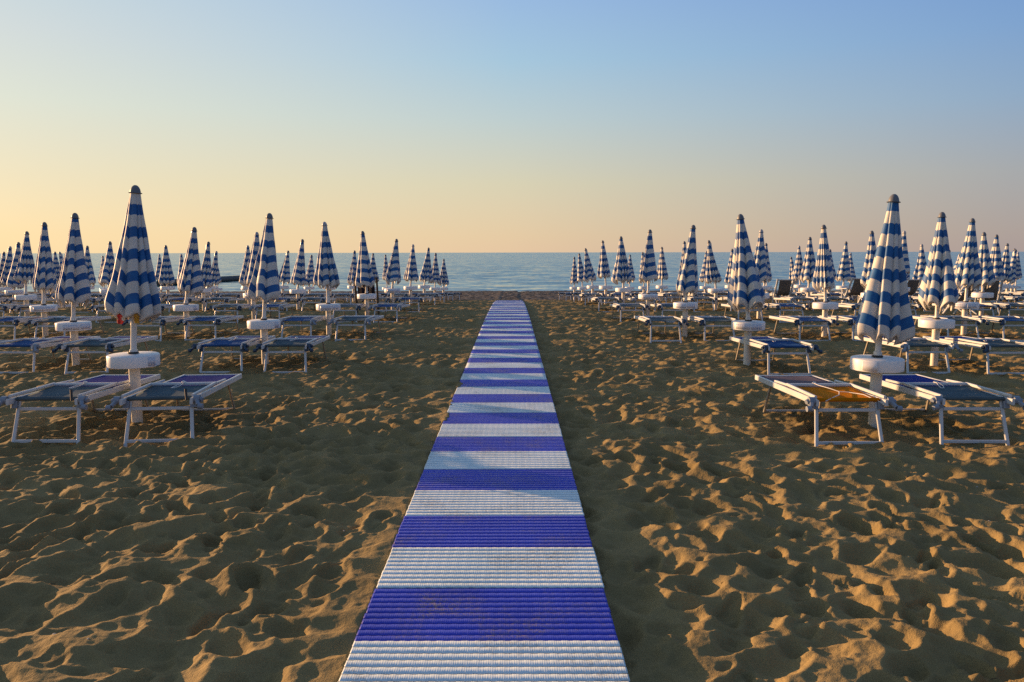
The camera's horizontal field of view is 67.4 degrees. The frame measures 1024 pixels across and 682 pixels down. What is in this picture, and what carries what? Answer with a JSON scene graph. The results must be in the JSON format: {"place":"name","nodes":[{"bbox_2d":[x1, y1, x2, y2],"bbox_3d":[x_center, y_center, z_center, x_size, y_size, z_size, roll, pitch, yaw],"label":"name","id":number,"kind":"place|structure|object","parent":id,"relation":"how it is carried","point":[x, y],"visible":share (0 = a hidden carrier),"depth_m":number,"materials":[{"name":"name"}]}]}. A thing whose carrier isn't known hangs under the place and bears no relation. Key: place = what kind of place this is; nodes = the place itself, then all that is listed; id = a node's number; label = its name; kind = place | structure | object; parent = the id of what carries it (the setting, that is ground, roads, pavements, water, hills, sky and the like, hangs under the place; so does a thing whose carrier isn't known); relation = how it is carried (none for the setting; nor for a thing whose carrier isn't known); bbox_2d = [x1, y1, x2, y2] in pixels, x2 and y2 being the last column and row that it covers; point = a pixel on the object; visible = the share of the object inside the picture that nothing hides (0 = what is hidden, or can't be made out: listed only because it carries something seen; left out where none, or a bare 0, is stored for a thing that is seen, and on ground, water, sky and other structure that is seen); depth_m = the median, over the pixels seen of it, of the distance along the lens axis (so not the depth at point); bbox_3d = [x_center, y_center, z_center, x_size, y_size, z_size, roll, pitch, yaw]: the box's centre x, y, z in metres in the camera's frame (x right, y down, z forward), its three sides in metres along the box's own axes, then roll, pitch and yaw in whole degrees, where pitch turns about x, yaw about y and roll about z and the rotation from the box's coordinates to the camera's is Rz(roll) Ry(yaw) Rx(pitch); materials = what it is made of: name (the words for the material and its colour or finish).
{"place":"outdoors","nodes":[
{"label":"outdoors","id":0,"kind":"place"},
{"bbox_2d":[0,290,1023,681],"bbox_3d":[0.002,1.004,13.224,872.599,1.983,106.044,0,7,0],"label":"sand","id":1,"kind":"structure","parent":0,"point":[220,546],"depth_m":4.99,"materials":[{"name":"beige sand"}]},
{"bbox_2d":[0,246,12,303],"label":"beach umbrella","id":2,"kind":"object","parent":1,"relation":"on","point":[6,269],"visible":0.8,"depth_m":25.64,"materials":[{"name":"fabric"}]},
{"bbox_2d":[5,242,24,311],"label":"beach umbrella","id":3,"kind":"object","parent":1,"relation":"on","point":[12,283],"visible":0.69,"depth_m":21.90,"materials":[{"name":"fabric"}]},
{"bbox_2d":[14,231,36,315],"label":"beach umbrella","id":4,"kind":"object","parent":1,"relation":"on","point":[25,271],"visible":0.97,"depth_m":18.23,"materials":[{"name":"fabric"}]},
{"bbox_2d":[0,316,65,340],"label":"sunbed","id":5,"kind":"object","parent":1,"relation":"on","point":[15,320],"visible":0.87,"depth_m":14.30,"materials":[{"name":"blue fabric"}]},
{"bbox_2d":[30,222,57,336],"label":"beach umbrella","id":6,"kind":"object","parent":1,"relation":"on","point":[44,280],"visible":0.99,"depth_m":14.52,"materials":[{"name":"fabric"}]},
{"bbox_2d":[10,304,78,322],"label":"sunbed","id":7,"kind":"object","parent":1,"relation":"on","point":[24,307],"visible":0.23,"depth_m":17.88,"materials":[{"name":"blue fabric"}]},
{"bbox_2d":[0,336,99,373],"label":"sunbed","id":8,"kind":"object","parent":1,"relation":"on","point":[35,344],"visible":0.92,"depth_m":10.51,"materials":[{"name":"blue fabric"}]},
{"bbox_2d":[24,316,110,337],"bbox_3d":[-8.347,-0.246,14.598,0.781,0.462,1.662,0,7,1],"label":"sunbed","id":9,"kind":"object","parent":1,"relation":"on","point":[64,318],"visible":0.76,"depth_m":14.24,"materials":[{"name":"blue fabric"}]},
{"bbox_2d":[55,213,91,365],"bbox_3d":[-6.264,-0.603,10.931,0.460,2.415,0.457,6,9,41],"label":"beach umbrella","id":10,"kind":"object","parent":1,"relation":"on","point":[73,288],"visible":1,"depth_m":10.81,"materials":[{"name":"fabric"}]},
{"bbox_2d":[0,374,160,443],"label":"sunbed","id":11,"kind":"object","parent":1,"relation":"on","point":[82,393],"visible":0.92,"depth_m":6.74,"materials":[{"name":"blue fabric"}]},
{"bbox_2d":[84,246,95,303],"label":"beach umbrella","id":12,"kind":"object","parent":1,"relation":"on","point":[90,271],"visible":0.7,"depth_m":25.64,"materials":[{"name":"fabric"}]},
{"bbox_2d":[52,336,157,373],"bbox_3d":[-5.685,0.167,10.937,0.781,0.471,1.662,0,7,-2],"label":"sunbed","id":13,"kind":"object","parent":1,"relation":"on","point":[109,344],"visible":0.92,"depth_m":10.41,"materials":[{"name":"blue fabric"}]},
{"bbox_2d":[98,241,114,293],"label":"beach umbrella","id":14,"kind":"object","parent":1,"relation":"on","point":[106,274],"visible":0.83,"depth_m":21.93,"materials":[{"name":"fabric"}]},
{"bbox_2d":[104,185,161,422],"bbox_3d":[-3.553,-0.210,7.231,0.514,2.473,0.456,-2,7,-15],"label":"beach umbrella","id":15,"kind":"object","parent":1,"relation":"on","point":[132,290],"visible":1,"depth_m":7.07,"materials":[{"name":"fabric"}]},
{"bbox_2d":[122,316,193,340],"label":"sunbed","id":16,"kind":"object","parent":1,"relation":"on","point":[162,320],"visible":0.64,"depth_m":14.15,"materials":[{"name":"blue fabric"}]},
{"bbox_2d":[159,245,174,303],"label":"beach umbrella","id":17,"kind":"object","parent":1,"relation":"on","point":[166,277],"visible":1,"depth_m":25.62,"materials":[{"name":"fabric"}]},
{"bbox_2d":[105,373,241,446],"bbox_3d":[-3.053,0.573,7.219,0.781,0.508,1.662,-1,7,-5],"label":"sunbed","id":18,"kind":"object","parent":1,"relation":"on","point":[194,390],"visible":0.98,"depth_m":6.77,"materials":[{"name":"blue fabric"}]},
{"bbox_2d":[173,227,203,336],"bbox_3d":[-6.175,-0.993,14.643,0.562,2.339,0.498,-3,7,-24],"label":"beach umbrella","id":19,"kind":"object","parent":1,"relation":"on","point":[190,280],"visible":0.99,"depth_m":14.49,"materials":[{"name":"fabric"}]},
{"bbox_2d":[201,242,212,310],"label":"beach umbrella","id":20,"kind":"object","parent":1,"relation":"on","point":[206,272],"visible":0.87,"depth_m":21.94,"materials":[{"name":"fabric"}]},
{"bbox_2d":[176,315,243,340],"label":"sunbed","id":21,"kind":"object","parent":1,"relation":"on","point":[217,320],"visible":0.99,"depth_m":14.24,"materials":[{"name":"blue fabric"}]},
{"bbox_2d":[206,251,218,301],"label":"beach umbrella","id":22,"kind":"object","parent":1,"relation":"on","point":[215,273],"visible":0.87,"depth_m":29.39,"materials":[{"name":"fabric"}]},
{"bbox_2d":[200,297,243,311],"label":"sunbed","id":23,"kind":"object","parent":1,"relation":"on","point":[226,299],"visible":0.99,"depth_m":21.57,"materials":[{"name":"blue fabric"}]},
{"bbox_2d":[188,335,274,373],"bbox_3d":[-3.893,0.164,10.939,0.781,0.471,1.662,0,7,-2],"label":"sunbed","id":24,"kind":"object","parent":1,"relation":"on","point":[242,343],"visible":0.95,"depth_m":10.25,"materials":[{"name":"blue fabric"}]},
{"bbox_2d":[207,304,260,323],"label":"sunbed","id":25,"kind":"object","parent":1,"relation":"on","point":[238,306],"visible":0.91,"depth_m":17.79,"materials":[{"name":"blue fabric"}]},
{"bbox_2d":[239,245,250,303],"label":"beach umbrella","id":26,"kind":"object","parent":1,"relation":"on","point":[243,272],"visible":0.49,"depth_m":25.57,"materials":[{"name":"fabric"}]},
{"bbox_2d":[243,232,259,319],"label":"beach umbrella","id":27,"kind":"object","parent":1,"relation":"on","point":[252,261],"visible":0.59,"depth_m":18.18,"materials":[{"name":"fabric"}]},
{"bbox_2d":[247,213,280,363],"bbox_3d":[-3.546,-0.604,10.937,0.460,2.406,0.489,-3,7,-22],"label":"beach umbrella","id":28,"kind":"object","parent":1,"relation":"on","point":[264,286],"visible":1,"depth_m":10.77,"materials":[{"name":"fabric"}]},
{"bbox_2d":[249,304,296,318],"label":"sunbed","id":29,"kind":"object","parent":1,"relation":"on","point":[280,306],"visible":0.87,"depth_m":17.85,"materials":[{"name":"blue fabric"}]},
{"bbox_2d":[279,251,290,301],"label":"beach umbrella","id":30,"kind":"object","parent":1,"relation":"on","point":[284,275],"visible":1,"depth_m":29.36,"materials":[{"name":"fabric"}]},
{"bbox_2d":[253,335,329,373],"bbox_3d":[-3.041,0.165,10.919,0.781,0.471,1.662,0,7,-2],"label":"sunbed","id":31,"kind":"object","parent":1,"relation":"on","point":[299,341],"visible":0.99,"depth_m":10.24,"materials":[{"name":"blue fabric"}]},
{"bbox_2d":[290,239,305,308],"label":"beach umbrella","id":32,"kind":"object","parent":1,"relation":"on","point":[298,277],"visible":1,"depth_m":21.94,"materials":[{"name":"fabric"}]},
{"bbox_2d":[279,315,333,337],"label":"sunbed","id":33,"kind":"object","parent":1,"relation":"on","point":[312,319],"visible":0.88,"depth_m":14.20,"materials":[{"name":"blue fabric"}]},
{"bbox_2d":[304,255,314,300],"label":"beach umbrella","id":34,"kind":"object","parent":1,"relation":"on","point":[310,272],"visible":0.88,"depth_m":33.05,"materials":[{"name":"fabric"}]},
{"bbox_2d":[297,297,335,310],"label":"sunbed","id":35,"kind":"object","parent":1,"relation":"on","point":[322,299],"visible":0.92,"depth_m":21.43,"materials":[{"name":"blue fabric"}]},
{"bbox_2d":[313,222,340,334],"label":"beach umbrella","id":36,"kind":"object","parent":1,"relation":"on","point":[326,274],"visible":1,"depth_m":14.46,"materials":[{"name":"fabric"}]},
{"bbox_2d":[347,250,357,301],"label":"beach umbrella","id":37,"kind":"object","parent":1,"relation":"on","point":[352,273],"visible":0.77,"depth_m":29.36,"materials":[{"name":"fabric"}]},
{"bbox_2d":[328,315,383,340],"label":"sunbed","id":38,"kind":"object","parent":1,"relation":"on","point":[366,319],"visible":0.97,"depth_m":14.04,"materials":[{"name":"blue fabric"}]},
{"bbox_2d":[355,231,375,314],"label":"beach umbrella","id":39,"kind":"object","parent":1,"relation":"on","point":[364,275],"visible":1,"depth_m":18.20,"materials":[{"name":"fabric"}]},
{"bbox_2d":[354,277,379,314],"bbox_3d":[-3.830,-1.174,20.262,0.610,1.053,0.746,-1,7,-7],"label":"deck chair","id":40,"kind":"object","parent":1,"relation":"on","point":[362,290],"visible":0.38,"depth_m":20.13,"materials":[{"name":"brown fabric"}]},
{"bbox_2d":[368,303,409,322],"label":"sunbed","id":41,"kind":"object","parent":1,"relation":"on","point":[397,306],"visible":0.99,"depth_m":17.75,"materials":[{"name":"blue fabric"}]},
{"bbox_2d":[384,239,400,309],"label":"beach umbrella","id":42,"kind":"object","parent":1,"relation":"on","point":[393,274],"visible":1,"depth_m":21.88,"materials":[{"name":"fabric"}]},
{"bbox_2d":[395,297,423,311],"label":"sunbed","id":43,"kind":"object","parent":1,"relation":"on","point":[421,299],"visible":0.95,"depth_m":21.39,"materials":[{"name":"blue fabric"}]},
{"bbox_2d":[404,244,418,303],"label":"beach umbrella","id":44,"kind":"object","parent":1,"relation":"on","point":[411,273],"visible":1,"depth_m":25.65,"materials":[{"name":"fabric"}]},
{"bbox_2d":[418,247,433,301],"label":"beach umbrella","id":45,"kind":"object","parent":1,"relation":"on","point":[426,273],"visible":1,"depth_m":29.33,"materials":[{"name":"fabric"}]},
{"bbox_2d":[430,253,440,300],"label":"beach umbrella","id":46,"kind":"object","parent":1,"relation":"on","point":[436,274],"visible":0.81,"depth_m":33.07,"materials":[{"name":"fabric"}]},
{"bbox_2d":[439,259,448,299],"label":"beach umbrella","id":47,"kind":"object","parent":1,"relation":"on","point":[444,281],"visible":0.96,"depth_m":36.78,"materials":[{"name":"fabric"}]},
{"bbox_2d":[339,300,629,681],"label":"beach walkway","id":48,"kind":"structure","parent":1,"relation":"on","point":[491,572],"depth_m":3.92,"materials":[{"name":"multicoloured plastic"}]},
{"bbox_2d":[570,257,578,299],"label":"beach umbrella","id":49,"kind":"object","parent":1,"relation":"on","point":[573,279],"visible":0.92,"depth_m":36.57,"materials":[{"name":"fabric"}]},
{"bbox_2d":[577,253,587,300],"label":"beach umbrella","id":50,"kind":"object","parent":1,"relation":"on","point":[580,274],"visible":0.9,"depth_m":32.85,"materials":[{"name":"fabric"}]},
{"bbox_2d":[584,248,598,301],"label":"beach umbrella","id":51,"kind":"object","parent":1,"relation":"on","point":[589,274],"visible":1,"depth_m":29.15,"materials":[{"name":"fabric"}]},
{"bbox_2d":[597,240,612,303],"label":"beach umbrella","id":52,"kind":"object","parent":1,"relation":"on","point":[603,269],"visible":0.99,"depth_m":25.41,"materials":[{"name":"fabric"}]},
{"bbox_2d":[590,297,622,311],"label":"sunbed","id":53,"kind":"object","parent":1,"relation":"on","point":[598,298],"visible":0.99,"depth_m":21.23,"materials":[{"name":"white metal"}]},
{"bbox_2d":[611,236,631,308],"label":"beach umbrella","id":54,"kind":"object","parent":1,"relation":"on","point":[621,272],"visible":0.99,"depth_m":21.72,"materials":[{"name":"fabric"}]},
{"bbox_2d":[610,303,649,321],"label":"sunbed","id":55,"kind":"object","parent":1,"relation":"on","point":[620,305],"visible":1,"depth_m":17.78,"materials":[{"name":"white metal"}]},
{"bbox_2d":[638,229,657,315],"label":"beach umbrella","id":56,"kind":"object","parent":1,"relation":"on","point":[648,273],"visible":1,"depth_m":17.99,"materials":[{"name":"fabric"}]},
{"bbox_2d":[634,316,688,342],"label":"sunbed","id":57,"kind":"object","parent":1,"relation":"on","point":[649,319],"visible":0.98,"depth_m":13.79,"materials":[{"name":"white metal"}]},
{"bbox_2d":[656,247,667,300],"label":"beach umbrella","id":58,"kind":"object","parent":1,"relation":"on","point":[662,273],"visible":0.98,"depth_m":29.12,"materials":[{"name":"fabric"}]},
{"bbox_2d":[650,303,691,322],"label":"sunbed","id":59,"kind":"object","parent":1,"relation":"on","point":[659,305],"visible":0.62,"depth_m":17.74,"materials":[{"name":"white metal"}]},
{"bbox_2d":[673,225,697,336],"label":"beach umbrella","id":60,"kind":"object","parent":1,"relation":"on","point":[687,282],"visible":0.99,"depth_m":14.28,"materials":[{"name":"fabric"}]},
{"bbox_2d":[699,251,710,291],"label":"beach umbrella","id":61,"kind":"object","parent":1,"relation":"on","point":[702,277],"visible":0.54,"depth_m":32.89,"materials":[{"name":"fabric"}]},
{"bbox_2d":[681,316,739,340],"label":"sunbed","id":62,"kind":"object","parent":1,"relation":"on","point":[703,319],"visible":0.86,"depth_m":13.94,"materials":[{"name":"white metal"}]},
{"bbox_2d":[704,240,723,309],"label":"beach umbrella","id":63,"kind":"object","parent":1,"relation":"on","point":[712,274],"visible":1,"depth_m":21.72,"materials":[{"name":"fabric"}]},
{"bbox_2d":[727,214,765,364],"bbox_3d":[3.278,-0.577,10.743,0.540,2.373,0.522,4,8,31],"label":"beach umbrella","id":64,"kind":"object","parent":1,"relation":"on","point":[745,288],"visible":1,"depth_m":10.58,"materials":[{"name":"fabric"}]},
{"bbox_2d":[754,229,769,318],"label":"beach umbrella","id":65,"kind":"object","parent":1,"relation":"on","point":[760,259],"visible":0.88,"depth_m":17.99,"materials":[{"name":"fabric"}]},
{"bbox_2d":[762,243,771,303],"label":"beach umbrella","id":66,"kind":"object","parent":1,"relation":"on","point":[765,288],"visible":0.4,"depth_m":25.44,"materials":[{"name":"fabric"}]},
{"bbox_2d":[730,336,822,374],"bbox_3d":[3.577,0.179,10.691,0.781,0.471,1.662,0,7,-2],"label":"sunbed","id":67,"kind":"object","parent":1,"relation":"on","point":[766,344],"visible":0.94,"depth_m":10.13,"materials":[{"name":"blue fabric"}]},
{"bbox_2d":[771,278,794,302],"bbox_3d":[8.454,-1.491,23.952,0.563,0.934,0.745,1,7,6],"label":"deck chair","id":68,"kind":"object","parent":1,"relation":"on","point":[785,286],"visible":0.94,"depth_m":23.80,"materials":[{"name":"fabric"}]},
{"bbox_2d":[762,303,810,322],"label":"sunbed","id":69,"kind":"object","parent":1,"relation":"on","point":[777,306],"visible":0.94,"depth_m":17.46,"materials":[{"name":"white metal"}]},
{"bbox_2d":[774,297,818,310],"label":"sunbed","id":70,"kind":"object","parent":1,"relation":"on","point":[791,299],"visible":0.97,"depth_m":21.39,"materials":[{"name":"white metal"}]},
{"bbox_2d":[791,246,806,301],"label":"beach umbrella","id":71,"kind":"object","parent":1,"relation":"on","point":[797,270],"visible":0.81,"depth_m":29.15,"materials":[{"name":"fabric"}]},
{"bbox_2d":[769,316,838,341],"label":"sunbed","id":72,"kind":"object","parent":1,"relation":"on","point":[796,320],"visible":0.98,"depth_m":13.91,"materials":[{"name":"white metal"}]},
{"bbox_2d":[800,237,816,308],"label":"beach umbrella","id":73,"kind":"object","parent":1,"relation":"on","point":[808,268],"visible":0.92,"depth_m":21.68,"materials":[{"name":"fabric"}]},
{"bbox_2d":[812,225,838,336],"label":"beach umbrella","id":74,"kind":"object","parent":1,"relation":"on","point":[823,277],"visible":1,"depth_m":14.31,"materials":[{"name":"fabric"}]},
{"bbox_2d":[755,375,902,446],"bbox_3d":[2.801,0.594,7.105,0.781,0.471,1.662,0,7,0],"label":"sunbed","id":75,"kind":"object","parent":1,"relation":"on","point":[816,391],"visible":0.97,"depth_m":6.67,"materials":[{"name":"orange fabric"}]},
{"bbox_2d":[820,315,861,340],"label":"sunbed","id":76,"kind":"object","parent":1,"relation":"on","point":[851,320],"visible":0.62,"depth_m":14.19,"materials":[{"name":"white metal"}]},
{"bbox_2d":[836,241,850,296],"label":"beach umbrella","id":77,"kind":"object","parent":1,"relation":"on","point":[843,273],"visible":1,"depth_m":25.40,"materials":[{"name":"fabric"}]},
{"bbox_2d":[840,277,865,302],"bbox_3d":[10.441,-1.459,23.352,0.607,0.973,0.745,-1,7,-6],"label":"deck chair","id":78,"kind":"object","parent":1,"relation":"on","point":[858,289],"visible":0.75,"depth_m":23.24,"materials":[{"name":"black metal"}]},
{"bbox_2d":[860,231,876,297],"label":"beach umbrella","id":79,"kind":"object","parent":1,"relation":"on","point":[869,258],"visible":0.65,"depth_m":17.96,"materials":[{"name":"fabric"}]},
{"bbox_2d":[850,194,914,428],"bbox_3d":[3.393,-0.146,7.035,0.522,2.367,0.466,0,7,0],"label":"beach umbrella","id":80,"kind":"object","parent":1,"relation":"on","point":[885,310],"visible":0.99,"depth_m":6.90,"materials":[{"name":"fabric"}]},
{"bbox_2d":[902,231,909,291],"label":"beach umbrella","id":81,"kind":"object","parent":1,"relation":"on","point":[905,254],"visible":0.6,"depth_m":21.64,"materials":[{"name":"fabric"}]},
{"bbox_2d":[854,336,962,373],"bbox_3d":[5.462,0.165,10.785,0.781,0.471,1.662,0,7,0],"label":"sunbed","id":82,"kind":"object","parent":1,"relation":"on","point":[913,342],"visible":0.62,"depth_m":10.10,"materials":[{"name":"white metal"}]},
{"bbox_2d":[907,278,921,303],"bbox_3d":[12.188,-1.470,23.653,0.585,0.934,0.745,-1,7,-9],"label":"deck chair","id":83,"kind":"object","parent":1,"relation":"on","point":[913,284],"visible":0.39,"depth_m":23.45,"materials":[{"name":"brown fabric"}]},
{"bbox_2d":[913,244,926,286],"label":"beach umbrella","id":84,"kind":"object","parent":1,"relation":"on","point":[920,268],"visible":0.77,"depth_m":25.42,"materials":[{"name":"fabric"}]},
{"bbox_2d":[918,212,958,365],"bbox_3d":[5.960,-0.588,10.700,0.467,2.394,0.596,0,7,0],"label":"beach umbrella","id":85,"kind":"object","parent":1,"relation":"on","point":[938,287],"visible":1,"depth_m":10.57,"materials":[{"name":"fabric"}]},
{"bbox_2d":[859,374,1023,445],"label":"sunbed","id":86,"kind":"object","parent":1,"relation":"on","point":[938,392],"visible":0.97,"depth_m":6.67,"materials":[{"name":"blue fabric"}]},
{"bbox_2d":[912,315,988,337],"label":"sunbed","id":87,"kind":"object","parent":1,"relation":"on","point":[965,318],"visible":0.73,"depth_m":13.99,"materials":[{"name":"white metal"}]},
{"bbox_2d":[942,285,976,313],"bbox_3d":[11.517,-1.091,19.663,0.585,0.954,0.745,-4,7,-28],"label":"deck chair","id":88,"kind":"object","parent":1,"relation":"on","point":[961,298],"visible":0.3,"depth_m":19.58,"materials":[{"name":"white metal"}]},
{"bbox_2d":[932,303,1002,315],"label":"sunbed","id":89,"kind":"object","parent":1,"relation":"on","point":[993,306],"visible":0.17,"depth_m":17.52,"materials":[{"name":"white metal"}]},
{"bbox_2d":[954,218,981,334],"bbox_3d":[8.553,-1.061,14.433,0.474,2.470,0.460,0,7,0],"label":"beach umbrella","id":90,"kind":"object","parent":1,"relation":"on","point":[967,273],"visible":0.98,"depth_m":14.28,"materials":[{"name":"fabric"}]},
{"bbox_2d":[923,336,1023,374],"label":"sunbed","id":91,"kind":"object","parent":1,"relation":"on","point":[985,344],"visible":0.97,"depth_m":10.36,"materials":[{"name":"blue fabric"}]},
{"bbox_2d":[971,232,995,315],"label":"beach umbrella","id":92,"kind":"object","parent":1,"relation":"on","point":[987,274],"visible":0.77,"depth_m":17.98,"materials":[{"name":"fabric"}]},
{"bbox_2d":[973,279,1003,313],"bbox_3d":[12.373,-1.137,19.963,0.585,0.983,0.745,3,7,23],"label":"deck chair","id":93,"kind":"object","parent":1,"relation":"on","point":[994,288],"visible":0.56,"depth_m":19.80,"materials":[{"name":"black metal"}]},
{"bbox_2d":[955,315,1023,340],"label":"sunbed","id":94,"kind":"object","parent":1,"relation":"on","point":[1001,320],"visible":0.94,"depth_m":14.03,"materials":[{"name":"white metal"}]},
{"bbox_2d":[990,234,1004,308],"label":"beach umbrella","id":95,"kind":"object","parent":1,"relation":"on","point":[996,260],"visible":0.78,"depth_m":21.68,"materials":[{"name":"fabric"}]},
{"bbox_2d":[976,303,1023,315],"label":"sunbed","id":96,"kind":"object","parent":1,"relation":"on","point":[1008,306],"visible":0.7,"depth_m":17.75,"materials":[{"name":"white metal"}]},
{"bbox_2d":[996,243,1011,302],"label":"beach umbrella","id":97,"kind":"object","parent":1,"relation":"on","point":[1007,266],"visible":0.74,"depth_m":25.41,"materials":[{"name":"fabric"}]},
{"bbox_2d":[1005,249,1016,292],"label":"beach umbrella","id":98,"kind":"object","parent":1,"relation":"on","point":[1013,264],"visible":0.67,"depth_m":29.15,"materials":[{"name":"fabric"}]},
{"bbox_2d":[0,252,1023,291],"bbox_3d":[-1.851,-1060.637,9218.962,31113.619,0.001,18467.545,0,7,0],"label":"sea","id":99,"kind":"structure","parent":0,"point":[537,271],"depth_m":139.29,"materials":[{"name":"liquid"}]},
{"bbox_2d":[156,275,239,285],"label":"outfall pipe","id":100,"kind":"object","parent":99,"relation":"in","point":[229,278],"visible":0.18,"depth_m":73.53,"materials":[{"name":"concrete"}]},
{"bbox_2d":[0,0,1023,252],"label":"sky","id":101,"kind":"structure","parent":0,"point":[442,126],"materials":[{"name":"blue"}]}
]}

